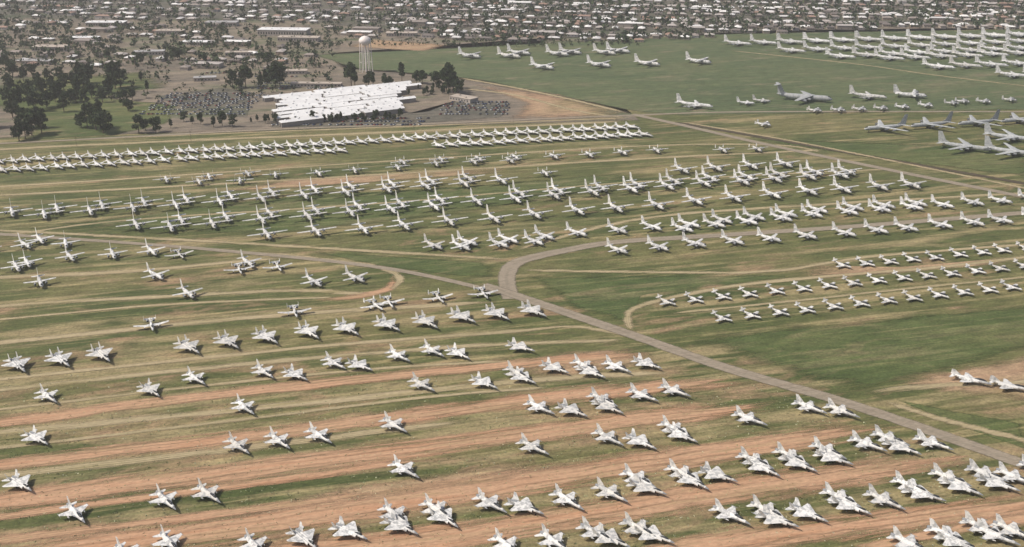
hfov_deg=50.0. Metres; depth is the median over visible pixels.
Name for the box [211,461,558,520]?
bare soil
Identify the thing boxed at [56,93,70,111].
tree
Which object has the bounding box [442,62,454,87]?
tree
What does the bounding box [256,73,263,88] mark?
tree
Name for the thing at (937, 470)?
fighter jet
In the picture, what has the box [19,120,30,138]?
tree
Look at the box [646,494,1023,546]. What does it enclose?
dirt track
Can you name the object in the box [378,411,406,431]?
fighter jet
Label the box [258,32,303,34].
windows
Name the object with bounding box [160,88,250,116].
car park
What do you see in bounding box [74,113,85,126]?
tree
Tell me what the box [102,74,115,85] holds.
tree
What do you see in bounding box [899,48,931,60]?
tanker jet
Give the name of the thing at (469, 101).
walls
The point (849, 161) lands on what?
dirt road
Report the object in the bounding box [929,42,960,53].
tanker jet
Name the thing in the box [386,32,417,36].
walls
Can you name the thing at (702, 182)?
patrol aircraft
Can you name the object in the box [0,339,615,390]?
sandy track
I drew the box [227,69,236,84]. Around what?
tree
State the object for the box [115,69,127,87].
tree
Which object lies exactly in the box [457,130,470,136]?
naval fighter jet
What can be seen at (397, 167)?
twin turboprop plane
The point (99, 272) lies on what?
sandy track
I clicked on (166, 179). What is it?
twin turboprop plane
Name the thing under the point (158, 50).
roof
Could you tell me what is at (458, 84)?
tree
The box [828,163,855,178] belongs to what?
patrol aircraft
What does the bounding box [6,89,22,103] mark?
tree
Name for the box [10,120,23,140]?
tree
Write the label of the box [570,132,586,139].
naval fighter jet
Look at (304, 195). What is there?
patrol aircraft
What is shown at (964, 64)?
tanker jet
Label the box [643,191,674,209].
patrol aircraft
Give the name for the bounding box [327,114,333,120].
tree
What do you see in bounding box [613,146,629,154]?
twin turboprop plane
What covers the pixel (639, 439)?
strike fighter jet
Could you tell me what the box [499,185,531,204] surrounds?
patrol aircraft
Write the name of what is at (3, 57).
tree
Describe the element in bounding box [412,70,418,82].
tree
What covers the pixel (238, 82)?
tree
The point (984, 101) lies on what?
twin turboprop plane
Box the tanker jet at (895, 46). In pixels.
[881,37,910,48]
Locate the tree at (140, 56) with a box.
[135,52,144,61]
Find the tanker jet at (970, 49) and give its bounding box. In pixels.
[956,41,985,52]
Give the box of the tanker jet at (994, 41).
[981,33,1011,44]
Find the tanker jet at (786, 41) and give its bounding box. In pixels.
[776,33,802,43]
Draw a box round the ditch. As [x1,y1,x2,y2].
[676,122,1023,183]
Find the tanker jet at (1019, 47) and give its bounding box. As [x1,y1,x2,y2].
[1006,39,1023,50]
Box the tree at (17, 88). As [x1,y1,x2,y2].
[14,85,22,95]
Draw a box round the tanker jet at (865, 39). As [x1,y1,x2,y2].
[856,30,880,41]
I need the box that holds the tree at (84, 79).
[80,73,92,85]
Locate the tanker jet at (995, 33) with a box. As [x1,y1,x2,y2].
[983,27,1010,36]
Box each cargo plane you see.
[458,46,480,58]
[497,46,520,57]
[507,43,530,54]
[530,56,554,69]
[545,44,568,56]
[558,42,581,53]
[586,54,610,66]
[592,43,615,54]
[606,41,629,53]
[634,53,659,65]
[685,51,710,63]
[894,84,926,97]
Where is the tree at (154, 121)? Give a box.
[146,116,161,130]
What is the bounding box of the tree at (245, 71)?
[238,64,253,87]
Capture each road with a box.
[0,111,1023,143]
[0,230,501,258]
[0,233,502,294]
[463,78,625,112]
[464,88,618,116]
[480,283,1023,468]
[632,114,1023,197]
[687,122,1023,187]
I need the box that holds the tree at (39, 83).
[35,78,47,92]
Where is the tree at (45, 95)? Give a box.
[38,91,54,107]
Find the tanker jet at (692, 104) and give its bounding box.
[676,93,712,108]
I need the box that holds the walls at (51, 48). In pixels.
[32,46,69,51]
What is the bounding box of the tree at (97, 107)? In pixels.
[92,106,105,125]
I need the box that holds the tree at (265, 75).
[262,69,269,87]
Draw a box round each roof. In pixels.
[22,59,52,60]
[32,44,67,46]
[72,36,99,37]
[85,20,127,22]
[133,49,164,51]
[156,29,184,30]
[183,40,208,41]
[193,75,216,77]
[204,20,238,22]
[225,50,253,52]
[257,27,309,30]
[277,35,319,37]
[285,69,307,70]
[290,81,341,83]
[386,31,417,32]
[450,94,478,99]
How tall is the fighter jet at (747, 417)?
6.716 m
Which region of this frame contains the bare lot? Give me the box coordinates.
[0,19,1018,137]
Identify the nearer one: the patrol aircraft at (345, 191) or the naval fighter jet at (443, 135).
the patrol aircraft at (345, 191)
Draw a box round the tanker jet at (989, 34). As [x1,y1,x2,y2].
[981,27,1009,37]
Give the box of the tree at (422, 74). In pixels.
[418,70,427,83]
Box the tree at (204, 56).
[202,52,206,60]
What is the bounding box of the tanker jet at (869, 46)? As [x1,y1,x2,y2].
[855,38,884,49]
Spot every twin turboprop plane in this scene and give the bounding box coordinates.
[154,176,177,183]
[189,178,209,185]
[196,170,220,179]
[226,175,247,185]
[238,168,257,177]
[262,168,283,177]
[306,169,330,177]
[346,164,365,172]
[385,164,407,169]
[391,157,414,164]
[429,155,453,161]
[430,157,448,167]
[464,156,485,164]
[470,153,490,161]
[500,154,518,162]
[507,152,526,159]
[538,167,554,177]
[543,150,564,158]
[578,150,600,156]
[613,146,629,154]
[649,144,667,152]
[712,144,730,153]
[748,143,763,152]
[755,119,770,126]
[806,106,821,112]
[830,105,845,111]
[851,104,866,110]
[873,104,887,110]
[894,102,909,108]
[918,101,932,107]
[944,99,958,105]
[955,97,969,102]
[976,97,990,103]
[1002,95,1016,100]
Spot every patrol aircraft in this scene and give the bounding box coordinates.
[0,198,32,218]
[23,200,64,218]
[38,196,74,214]
[73,197,107,215]
[82,195,121,209]
[115,198,151,212]
[116,211,156,230]
[125,193,159,206]
[150,215,189,232]
[160,191,193,208]
[161,206,201,226]
[168,187,205,203]
[193,209,232,228]
[201,190,236,205]
[207,205,245,221]
[216,184,248,201]
[242,205,280,225]
[244,185,279,203]
[247,221,285,238]
[252,199,289,217]
[254,180,288,196]
[289,202,325,219]
[290,182,322,199]
[297,217,334,235]
[298,177,332,193]
[298,197,334,214]
[329,180,363,197]
[332,198,369,218]
[334,174,368,191]
[341,192,376,211]
[344,214,381,233]
[371,176,404,194]
[374,195,409,213]
[377,171,407,189]
[383,190,418,209]
[386,211,422,229]
[411,173,442,191]
[417,193,452,210]
[418,169,444,185]
[424,186,458,202]
[431,206,467,225]
[451,171,478,188]
[456,166,481,181]
[463,188,494,205]
[478,204,512,224]
[489,168,515,183]
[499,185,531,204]
[507,180,536,196]
[518,200,552,220]
[541,182,570,199]
[543,178,573,196]
[562,197,594,216]
[578,179,608,197]
[586,174,617,192]
[602,194,633,212]
[617,176,647,192]
[623,172,653,188]
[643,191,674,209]
[653,173,683,191]
[660,168,689,186]
[669,158,697,173]
[682,187,709,204]
[690,170,719,186]
[697,166,725,182]
[704,156,730,172]
[719,184,750,203]
[730,168,755,186]
[734,164,761,179]
[741,154,765,170]
[759,181,787,199]
[762,166,789,182]
[766,162,793,177]
[773,152,799,168]
[796,164,822,181]
[797,178,824,194]
[802,160,829,175]
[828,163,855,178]
[830,176,858,192]
[835,159,861,174]
[866,173,893,191]
[898,172,925,188]
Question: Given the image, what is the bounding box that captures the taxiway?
[498,211,1021,298]
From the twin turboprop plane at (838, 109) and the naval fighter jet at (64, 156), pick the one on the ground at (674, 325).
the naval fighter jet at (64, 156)
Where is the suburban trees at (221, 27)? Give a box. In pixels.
[0,0,1023,100]
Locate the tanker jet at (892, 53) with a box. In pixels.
[878,45,907,55]
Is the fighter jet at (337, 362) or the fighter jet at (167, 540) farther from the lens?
the fighter jet at (337, 362)
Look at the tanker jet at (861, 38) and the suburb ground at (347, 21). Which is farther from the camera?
the suburb ground at (347, 21)
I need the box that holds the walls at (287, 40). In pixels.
[277,36,320,41]
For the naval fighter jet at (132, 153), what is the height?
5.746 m
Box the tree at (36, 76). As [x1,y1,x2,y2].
[31,72,40,81]
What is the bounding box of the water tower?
[359,36,372,72]
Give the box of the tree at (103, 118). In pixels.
[89,110,112,132]
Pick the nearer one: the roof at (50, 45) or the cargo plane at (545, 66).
the cargo plane at (545, 66)
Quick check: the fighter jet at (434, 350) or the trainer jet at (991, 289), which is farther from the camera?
the trainer jet at (991, 289)
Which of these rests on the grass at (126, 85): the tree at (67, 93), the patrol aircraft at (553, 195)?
the tree at (67, 93)
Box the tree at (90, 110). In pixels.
[85,107,102,129]
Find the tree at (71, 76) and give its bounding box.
[64,71,76,87]
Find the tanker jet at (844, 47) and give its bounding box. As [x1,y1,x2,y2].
[830,39,859,50]
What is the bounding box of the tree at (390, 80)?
[387,76,393,82]
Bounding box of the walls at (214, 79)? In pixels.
[194,78,215,81]
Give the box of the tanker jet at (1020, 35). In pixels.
[1006,27,1023,37]
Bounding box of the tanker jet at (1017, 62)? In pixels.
[1002,53,1023,65]
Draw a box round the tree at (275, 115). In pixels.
[271,113,277,122]
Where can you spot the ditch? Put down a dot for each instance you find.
(968, 173)
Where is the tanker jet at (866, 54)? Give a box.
[852,46,880,57]
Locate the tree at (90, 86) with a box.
[85,82,95,97]
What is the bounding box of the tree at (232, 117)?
[228,113,237,124]
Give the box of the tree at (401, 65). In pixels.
[397,62,404,80]
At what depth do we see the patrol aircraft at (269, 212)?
834.11 m
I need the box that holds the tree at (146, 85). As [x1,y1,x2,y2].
[144,80,148,91]
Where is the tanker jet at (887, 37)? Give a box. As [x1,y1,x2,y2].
[880,30,906,40]
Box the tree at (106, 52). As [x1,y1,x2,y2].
[102,50,109,58]
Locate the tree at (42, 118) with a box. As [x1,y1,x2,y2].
[34,111,47,132]
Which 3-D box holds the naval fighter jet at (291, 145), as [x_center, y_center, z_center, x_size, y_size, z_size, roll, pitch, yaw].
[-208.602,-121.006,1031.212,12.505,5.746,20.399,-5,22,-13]
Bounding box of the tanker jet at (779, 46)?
[777,41,805,53]
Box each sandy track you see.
[0,121,613,149]
[0,143,818,186]
[0,150,817,195]
[0,169,880,235]
[0,253,403,307]
[0,257,275,278]
[0,297,327,319]
[0,302,483,344]
[0,325,615,379]
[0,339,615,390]
[0,361,503,409]
[0,387,543,448]
[523,192,1023,247]
[529,244,1023,273]
[623,256,1023,328]
[677,276,1023,312]
[738,51,1023,85]
[875,380,1023,391]
[890,402,1023,441]
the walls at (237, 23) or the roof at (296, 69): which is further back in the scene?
the walls at (237, 23)
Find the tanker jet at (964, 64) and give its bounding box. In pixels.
[949,55,982,68]
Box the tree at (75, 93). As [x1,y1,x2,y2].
[68,89,80,101]
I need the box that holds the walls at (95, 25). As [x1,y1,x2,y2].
[85,21,126,26]
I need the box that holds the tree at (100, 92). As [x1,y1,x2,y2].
[96,87,105,102]
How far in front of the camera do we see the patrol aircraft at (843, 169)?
945.62 m
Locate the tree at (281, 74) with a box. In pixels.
[272,66,286,86]
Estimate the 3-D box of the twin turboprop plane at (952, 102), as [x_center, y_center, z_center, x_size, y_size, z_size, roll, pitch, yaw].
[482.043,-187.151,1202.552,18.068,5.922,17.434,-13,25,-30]
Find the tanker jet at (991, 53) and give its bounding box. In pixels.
[977,45,1008,56]
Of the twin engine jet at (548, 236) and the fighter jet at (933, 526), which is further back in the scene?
the twin engine jet at (548, 236)
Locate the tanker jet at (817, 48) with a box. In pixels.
[803,40,832,51]
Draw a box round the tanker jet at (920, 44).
[907,36,936,47]
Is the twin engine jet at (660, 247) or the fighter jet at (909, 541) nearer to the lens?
the fighter jet at (909, 541)
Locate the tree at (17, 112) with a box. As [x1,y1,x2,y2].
[12,107,27,120]
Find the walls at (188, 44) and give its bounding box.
[183,42,206,45]
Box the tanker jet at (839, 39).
[829,31,854,42]
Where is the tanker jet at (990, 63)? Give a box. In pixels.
[975,54,1008,67]
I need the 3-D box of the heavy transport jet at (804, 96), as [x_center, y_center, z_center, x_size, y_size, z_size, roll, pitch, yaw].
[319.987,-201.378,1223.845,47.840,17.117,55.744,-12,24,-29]
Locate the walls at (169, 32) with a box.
[156,30,185,34]
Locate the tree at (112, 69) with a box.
[104,61,121,88]
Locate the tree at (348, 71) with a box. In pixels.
[343,62,357,85]
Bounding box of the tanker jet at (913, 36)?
[906,29,930,39]
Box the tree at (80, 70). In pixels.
[73,64,89,87]
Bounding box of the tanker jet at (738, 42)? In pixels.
[724,34,751,45]
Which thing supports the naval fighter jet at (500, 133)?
on the ground at (674, 325)
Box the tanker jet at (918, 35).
[905,29,935,39]
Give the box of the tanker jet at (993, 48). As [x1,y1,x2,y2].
[980,40,1010,51]
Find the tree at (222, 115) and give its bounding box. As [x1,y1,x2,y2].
[217,111,226,125]
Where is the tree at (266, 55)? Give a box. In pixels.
[259,52,273,63]
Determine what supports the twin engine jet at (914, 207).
on the ground at (674, 325)
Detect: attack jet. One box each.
[133,315,168,331]
[164,246,192,259]
[224,262,253,274]
[262,258,291,271]
[278,304,310,316]
[360,296,387,311]
[376,293,403,308]
[422,288,452,303]
[468,284,497,299]
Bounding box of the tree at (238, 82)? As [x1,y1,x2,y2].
[234,78,243,88]
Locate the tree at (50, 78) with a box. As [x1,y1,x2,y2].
[46,75,53,83]
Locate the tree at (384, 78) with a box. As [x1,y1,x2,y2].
[381,73,387,82]
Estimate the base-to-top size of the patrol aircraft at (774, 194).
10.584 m
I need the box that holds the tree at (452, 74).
[447,69,457,92]
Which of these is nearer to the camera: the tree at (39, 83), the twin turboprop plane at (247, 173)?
the twin turboprop plane at (247, 173)
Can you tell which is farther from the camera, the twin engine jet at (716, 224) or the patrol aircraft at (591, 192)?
the patrol aircraft at (591, 192)
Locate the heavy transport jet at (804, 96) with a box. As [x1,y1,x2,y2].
[775,82,831,101]
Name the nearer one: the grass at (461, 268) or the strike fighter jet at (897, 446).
the strike fighter jet at (897, 446)
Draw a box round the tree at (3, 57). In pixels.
[0,54,9,66]
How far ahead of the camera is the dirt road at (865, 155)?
1001.84 m
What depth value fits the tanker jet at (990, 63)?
1415.16 m
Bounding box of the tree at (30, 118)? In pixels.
[19,108,39,135]
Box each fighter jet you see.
[0,166,9,172]
[1,352,29,372]
[2,469,31,491]
[5,154,20,163]
[11,164,22,172]
[17,154,31,162]
[20,425,47,445]
[21,162,35,170]
[32,153,44,160]
[34,384,57,402]
[36,162,49,171]
[44,347,71,366]
[48,152,59,160]
[49,161,63,169]
[57,152,71,159]
[57,495,88,522]
[61,160,76,167]
[73,152,84,159]
[75,160,90,166]
[85,150,96,159]
[85,342,112,361]
[89,158,103,166]
[97,150,110,158]
[102,157,115,165]
[110,149,123,156]
[115,536,138,546]
[116,156,129,164]
[125,148,137,156]
[130,156,142,164]
[136,147,148,156]
[137,378,159,395]
[145,155,156,163]
[148,483,176,509]
[149,147,159,154]
[152,524,183,546]
[158,154,170,163]
[161,146,173,153]
[173,334,198,353]
[175,153,186,161]
[177,145,187,153]
[181,366,204,384]
[185,144,197,153]
[187,152,198,160]
[191,477,220,502]
[201,145,211,152]
[201,151,212,159]
[211,151,224,158]
[213,143,223,151]
[213,329,237,348]
[222,431,249,453]
[223,143,235,151]
[224,150,237,158]
[231,394,255,413]
[237,528,266,546]
[238,142,248,151]
[238,149,249,156]
[246,142,259,149]
[248,149,260,156]
[251,325,277,344]
[251,359,272,377]
[258,141,271,148]
[261,148,273,155]
[263,426,289,448]
[272,140,283,147]
[273,147,287,155]
[281,363,306,380]
[283,140,296,147]
[285,521,315,546]
[286,146,299,154]
[294,320,318,339]
[296,139,308,146]
[297,146,309,153]
[303,421,331,442]
[307,139,321,145]
[312,145,323,153]
[319,138,332,146]
[320,351,345,368]
[322,145,335,152]
[328,516,366,539]
[332,137,345,144]
[332,317,358,335]
[334,144,347,153]
[342,137,355,144]
[345,354,372,371]
[354,136,367,144]
[366,135,378,142]
[371,313,399,331]
[377,498,409,524]
[378,135,391,142]
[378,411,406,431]
[380,510,418,534]
[385,344,409,361]
[387,454,418,477]
[390,134,404,142]
[401,133,414,141]
[407,372,434,390]
[411,310,437,327]
[413,132,426,140]
[418,493,450,517]
[419,339,443,356]
[422,132,437,138]
[427,501,458,527]
[431,140,445,148]
[434,131,448,137]
[444,139,458,147]
[444,342,469,359]
[446,305,475,323]
[448,130,460,138]
[456,138,471,146]
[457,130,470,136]
[467,138,482,145]
[468,371,497,388]
[469,129,484,136]
[471,487,506,512]
[479,137,492,144]
[480,129,495,136]
[481,302,509,320]
[487,527,516,546]
[492,136,505,145]
[493,128,506,135]
[501,136,516,144]
[502,361,527,377]
[503,492,543,514]
[504,127,517,134]
[505,337,534,352]
[510,366,535,384]
[513,127,527,135]
[514,135,528,143]
[515,432,548,454]
[517,299,546,317]
[523,394,554,414]
[526,127,539,133]
[526,134,539,141]
[534,523,565,546]
[536,126,550,134]
[537,134,552,141]
[539,357,568,373]
[548,133,563,140]
[548,483,583,509]
[549,126,562,132]
[554,398,587,417]
[558,133,574,140]
[559,125,574,131]
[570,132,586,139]
[570,354,598,371]
[571,124,585,131]
[575,361,605,378]
[575,516,614,542]
[579,124,595,130]
[582,132,597,138]
[585,387,617,406]
[590,423,623,445]
[590,477,627,501]
[591,394,623,413]
[592,123,606,129]
[592,522,629,546]
[593,131,609,139]
[601,355,631,372]
[603,130,619,138]
[604,123,618,129]
[612,122,627,128]
[615,130,631,136]
[618,463,654,486]
[618,512,655,536]
[622,428,656,449]
[625,121,640,129]
[625,129,642,136]
[625,382,657,401]
[626,473,666,495]
[630,353,661,369]
[631,519,673,543]
[636,129,651,135]
[657,378,690,396]
[657,415,689,435]
[662,422,696,442]
[663,458,699,480]
[676,465,708,489]
[697,461,737,482]
[709,498,750,524]
[731,405,766,425]
[735,446,773,468]
[746,453,779,475]
[747,494,785,518]
[755,504,798,527]
[771,441,807,463]
[779,449,817,471]
[785,497,827,522]
[791,394,827,413]
[808,436,846,458]
[812,444,853,465]
[819,481,860,506]
[822,397,859,417]
[828,490,871,514]
[847,430,886,451]
[862,483,905,509]
[870,424,909,445]
[881,434,921,454]
[886,525,923,546]
[889,470,930,493]
[901,480,945,501]
[912,428,952,449]
[923,518,968,542]
[928,462,972,486]
[933,525,974,546]
[939,472,983,495]
[949,369,991,385]
[958,510,1002,534]
[964,458,1008,481]
[974,518,1020,545]
[976,469,1019,491]
[989,375,1023,392]
[989,513,1023,540]
[993,461,1023,485]
[1017,454,1023,465]
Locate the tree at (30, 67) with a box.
[25,63,36,72]
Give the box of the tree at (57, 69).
[53,66,63,73]
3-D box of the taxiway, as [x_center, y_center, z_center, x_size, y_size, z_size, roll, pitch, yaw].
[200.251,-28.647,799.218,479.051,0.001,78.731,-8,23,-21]
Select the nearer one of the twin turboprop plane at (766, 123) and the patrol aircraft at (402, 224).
the patrol aircraft at (402, 224)
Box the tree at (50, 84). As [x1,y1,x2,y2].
[46,81,55,90]
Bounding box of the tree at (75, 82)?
[71,76,80,90]
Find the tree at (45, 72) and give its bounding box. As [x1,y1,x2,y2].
[42,68,48,78]
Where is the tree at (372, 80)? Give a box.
[370,71,375,83]
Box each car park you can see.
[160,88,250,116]
[271,101,507,126]
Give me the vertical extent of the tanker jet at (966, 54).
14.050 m
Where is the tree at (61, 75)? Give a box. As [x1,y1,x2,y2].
[56,71,68,89]
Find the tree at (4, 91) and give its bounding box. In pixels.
[0,87,9,100]
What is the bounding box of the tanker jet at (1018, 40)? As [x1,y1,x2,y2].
[1005,32,1023,43]
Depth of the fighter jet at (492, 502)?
466.17 m
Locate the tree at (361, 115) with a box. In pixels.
[359,112,364,119]
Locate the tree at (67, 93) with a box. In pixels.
[61,88,76,101]
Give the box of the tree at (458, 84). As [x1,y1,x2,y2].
[452,78,464,93]
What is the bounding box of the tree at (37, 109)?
[25,106,44,123]
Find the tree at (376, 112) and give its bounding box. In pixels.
[373,109,379,116]
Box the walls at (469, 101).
[450,96,477,102]
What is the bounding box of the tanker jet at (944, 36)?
[931,29,955,39]
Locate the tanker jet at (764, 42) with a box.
[748,34,776,45]
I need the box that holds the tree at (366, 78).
[362,71,370,84]
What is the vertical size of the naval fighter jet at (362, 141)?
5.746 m
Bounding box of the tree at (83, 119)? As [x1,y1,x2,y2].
[78,102,92,127]
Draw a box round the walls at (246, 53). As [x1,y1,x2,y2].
[225,52,251,55]
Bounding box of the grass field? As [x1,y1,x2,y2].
[318,29,1023,114]
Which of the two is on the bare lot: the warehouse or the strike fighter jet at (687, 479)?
the warehouse
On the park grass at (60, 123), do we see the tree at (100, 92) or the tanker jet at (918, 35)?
the tree at (100, 92)
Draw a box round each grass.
[0,73,161,110]
[32,98,175,138]
[51,173,663,234]
[316,252,491,275]
[537,275,782,318]
[705,307,1023,386]
[762,140,1023,175]
[904,402,1023,447]
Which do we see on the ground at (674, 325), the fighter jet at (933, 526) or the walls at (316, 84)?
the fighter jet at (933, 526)
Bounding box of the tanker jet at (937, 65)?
[922,56,954,69]
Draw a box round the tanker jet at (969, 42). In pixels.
[956,35,986,45]
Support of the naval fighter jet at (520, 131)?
on the ground at (674, 325)
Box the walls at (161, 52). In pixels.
[136,51,164,55]
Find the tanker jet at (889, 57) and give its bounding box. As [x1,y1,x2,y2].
[872,48,904,60]
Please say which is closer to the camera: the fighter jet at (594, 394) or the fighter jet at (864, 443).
the fighter jet at (864, 443)
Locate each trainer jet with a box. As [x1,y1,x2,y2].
[656,294,675,305]
[684,291,703,303]
[711,309,731,322]
[712,288,731,300]
[738,286,758,296]
[739,307,760,319]
[765,283,785,293]
[768,304,788,316]
[792,280,812,290]
[794,301,815,313]
[817,277,837,289]
[822,298,843,310]
[831,257,850,268]
[841,275,862,286]
[848,295,869,307]
[856,256,874,266]
[866,272,887,283]
[875,292,897,304]
[878,254,898,264]
[893,270,912,281]
[901,251,920,262]
[901,289,922,300]
[916,268,936,279]
[925,250,944,259]
[927,286,948,297]
[941,266,961,275]
[949,247,968,256]
[951,284,973,294]
[965,263,985,274]
[972,245,991,255]
[977,281,998,292]
[989,261,1010,271]
[992,243,1012,253]
[999,279,1021,289]
[1013,258,1023,268]
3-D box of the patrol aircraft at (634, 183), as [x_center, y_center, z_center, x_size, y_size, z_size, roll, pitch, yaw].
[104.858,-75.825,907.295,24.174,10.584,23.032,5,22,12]
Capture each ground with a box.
[0,0,1023,36]
[0,29,1023,546]
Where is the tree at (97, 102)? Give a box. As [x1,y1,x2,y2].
[93,99,102,107]
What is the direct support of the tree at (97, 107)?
on the park grass at (60, 123)
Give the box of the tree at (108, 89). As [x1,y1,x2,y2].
[102,84,112,95]
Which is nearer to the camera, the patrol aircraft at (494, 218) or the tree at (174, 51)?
the patrol aircraft at (494, 218)
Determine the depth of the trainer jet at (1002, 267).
728.95 m
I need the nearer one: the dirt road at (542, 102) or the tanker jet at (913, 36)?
the dirt road at (542, 102)
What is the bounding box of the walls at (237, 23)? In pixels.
[205,21,238,25]
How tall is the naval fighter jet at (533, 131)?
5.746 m
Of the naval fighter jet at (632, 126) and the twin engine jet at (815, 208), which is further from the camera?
the naval fighter jet at (632, 126)
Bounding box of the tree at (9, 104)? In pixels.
[3,99,18,117]
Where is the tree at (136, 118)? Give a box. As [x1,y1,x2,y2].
[131,114,145,132]
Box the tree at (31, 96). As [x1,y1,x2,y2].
[21,85,41,106]
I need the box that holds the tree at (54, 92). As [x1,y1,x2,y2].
[51,88,57,102]
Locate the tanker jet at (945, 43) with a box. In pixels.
[931,35,960,46]
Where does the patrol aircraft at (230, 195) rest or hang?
on the ground at (674, 325)
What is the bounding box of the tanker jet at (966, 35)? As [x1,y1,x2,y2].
[956,28,985,38]
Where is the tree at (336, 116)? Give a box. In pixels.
[334,113,340,120]
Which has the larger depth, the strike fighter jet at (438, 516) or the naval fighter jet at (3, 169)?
the naval fighter jet at (3, 169)
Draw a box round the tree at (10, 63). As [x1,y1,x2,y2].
[3,59,17,75]
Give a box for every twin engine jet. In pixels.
[0,255,31,271]
[10,233,38,249]
[12,252,42,267]
[23,267,55,286]
[26,228,53,243]
[52,230,80,247]
[55,244,84,262]
[98,241,127,258]
[137,239,164,256]
[141,262,168,280]
[172,279,202,299]
[235,249,261,268]
[300,268,326,287]
[343,265,367,283]
[423,234,444,250]
[450,234,471,251]
[456,230,477,246]
[486,232,508,248]
[496,228,518,244]
[522,229,543,246]
[533,224,554,240]
[565,221,586,237]
[605,218,627,233]
[605,237,627,254]
[639,215,661,231]
[645,235,668,250]
[670,217,693,231]
[676,213,700,227]
[681,232,705,248]
[702,213,725,228]
[711,209,732,224]
[720,229,744,245]
[735,210,757,225]
[737,97,754,104]
[742,206,765,219]
[752,94,770,102]
[756,227,781,243]
[769,207,792,222]
[774,203,797,216]
[793,224,817,240]
[801,203,822,218]
[805,199,827,214]
[831,221,856,237]
[835,201,858,214]
[841,196,864,211]
[863,218,888,234]
[868,198,891,213]
[872,195,895,209]
[893,216,918,232]
[900,196,923,211]
[904,192,927,207]
[927,214,952,227]
[930,194,954,209]
[960,192,984,206]
[960,211,984,225]
[987,209,1013,224]
[988,190,1012,204]
[1018,188,1023,196]
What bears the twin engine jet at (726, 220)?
on the ground at (674, 325)
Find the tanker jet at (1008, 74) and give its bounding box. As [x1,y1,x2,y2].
[994,65,1023,77]
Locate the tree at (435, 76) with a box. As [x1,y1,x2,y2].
[429,71,441,87]
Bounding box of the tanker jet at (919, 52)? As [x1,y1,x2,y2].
[903,43,933,55]
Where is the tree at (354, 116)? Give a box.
[351,113,357,121]
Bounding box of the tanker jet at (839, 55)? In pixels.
[825,47,855,59]
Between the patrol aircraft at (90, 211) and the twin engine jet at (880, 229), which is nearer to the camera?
the twin engine jet at (880, 229)
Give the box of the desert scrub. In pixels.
[0,364,983,546]
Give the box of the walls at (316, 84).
[290,83,341,86]
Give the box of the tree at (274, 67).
[266,60,282,86]
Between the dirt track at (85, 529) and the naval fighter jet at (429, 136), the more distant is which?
the naval fighter jet at (429, 136)
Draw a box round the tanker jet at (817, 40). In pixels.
[804,32,829,43]
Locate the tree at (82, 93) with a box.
[78,87,89,101]
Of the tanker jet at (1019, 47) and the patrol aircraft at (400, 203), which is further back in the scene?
the tanker jet at (1019, 47)
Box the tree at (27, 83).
[20,80,34,95]
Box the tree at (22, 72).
[17,67,27,80]
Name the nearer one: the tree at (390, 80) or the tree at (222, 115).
the tree at (222, 115)
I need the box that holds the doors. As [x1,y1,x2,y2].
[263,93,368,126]
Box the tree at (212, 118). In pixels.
[210,116,215,126]
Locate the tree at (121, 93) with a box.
[116,89,128,102]
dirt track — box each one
[0,353,645,426]
[0,371,660,434]
[0,379,737,469]
[0,404,768,508]
[0,422,450,478]
[0,461,413,519]
[0,493,363,543]
[20,427,874,546]
[270,456,963,546]
[321,281,395,299]
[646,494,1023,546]
[857,512,1023,546]
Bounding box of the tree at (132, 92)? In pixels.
[128,88,135,99]
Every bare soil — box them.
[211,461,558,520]
[240,170,490,189]
[354,40,442,50]
[487,87,613,118]
[518,351,642,375]
[812,259,995,274]
[910,360,1023,398]
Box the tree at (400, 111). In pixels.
[397,108,403,116]
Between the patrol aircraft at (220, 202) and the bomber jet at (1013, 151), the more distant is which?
the bomber jet at (1013, 151)
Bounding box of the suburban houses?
[0,0,1023,70]
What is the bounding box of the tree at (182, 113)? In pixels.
[180,111,186,120]
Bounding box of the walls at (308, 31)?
[257,29,310,35]
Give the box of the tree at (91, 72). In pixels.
[85,63,94,79]
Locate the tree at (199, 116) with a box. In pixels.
[197,112,203,122]
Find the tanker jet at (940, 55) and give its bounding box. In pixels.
[925,47,957,59]
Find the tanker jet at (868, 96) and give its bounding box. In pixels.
[847,85,886,99]
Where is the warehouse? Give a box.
[262,81,421,127]
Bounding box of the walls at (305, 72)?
[283,71,306,73]
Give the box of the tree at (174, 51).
[169,47,179,59]
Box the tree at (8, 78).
[2,73,14,88]
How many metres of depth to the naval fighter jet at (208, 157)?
991.52 m
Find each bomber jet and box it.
[864,114,908,131]
[910,111,954,128]
[937,131,990,152]
[958,109,1001,126]
[983,135,1023,155]
[984,122,1023,141]
[1001,112,1023,123]
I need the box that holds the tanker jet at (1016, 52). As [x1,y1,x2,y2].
[1003,44,1023,55]
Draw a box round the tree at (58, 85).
[53,80,61,94]
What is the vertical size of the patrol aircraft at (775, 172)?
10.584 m
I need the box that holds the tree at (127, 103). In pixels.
[121,99,133,110]
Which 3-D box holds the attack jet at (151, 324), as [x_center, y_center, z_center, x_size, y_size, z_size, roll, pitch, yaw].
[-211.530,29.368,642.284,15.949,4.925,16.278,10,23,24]
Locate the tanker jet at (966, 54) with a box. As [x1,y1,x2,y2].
[952,46,983,58]
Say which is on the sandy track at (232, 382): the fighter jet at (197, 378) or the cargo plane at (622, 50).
the fighter jet at (197, 378)
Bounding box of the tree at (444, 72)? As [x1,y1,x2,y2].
[439,67,453,91]
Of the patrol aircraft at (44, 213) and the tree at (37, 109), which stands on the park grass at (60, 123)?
the tree at (37, 109)
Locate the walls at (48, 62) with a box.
[22,60,52,64]
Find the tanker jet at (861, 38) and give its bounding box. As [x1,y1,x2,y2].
[854,31,880,41]
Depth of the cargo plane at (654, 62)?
1424.52 m

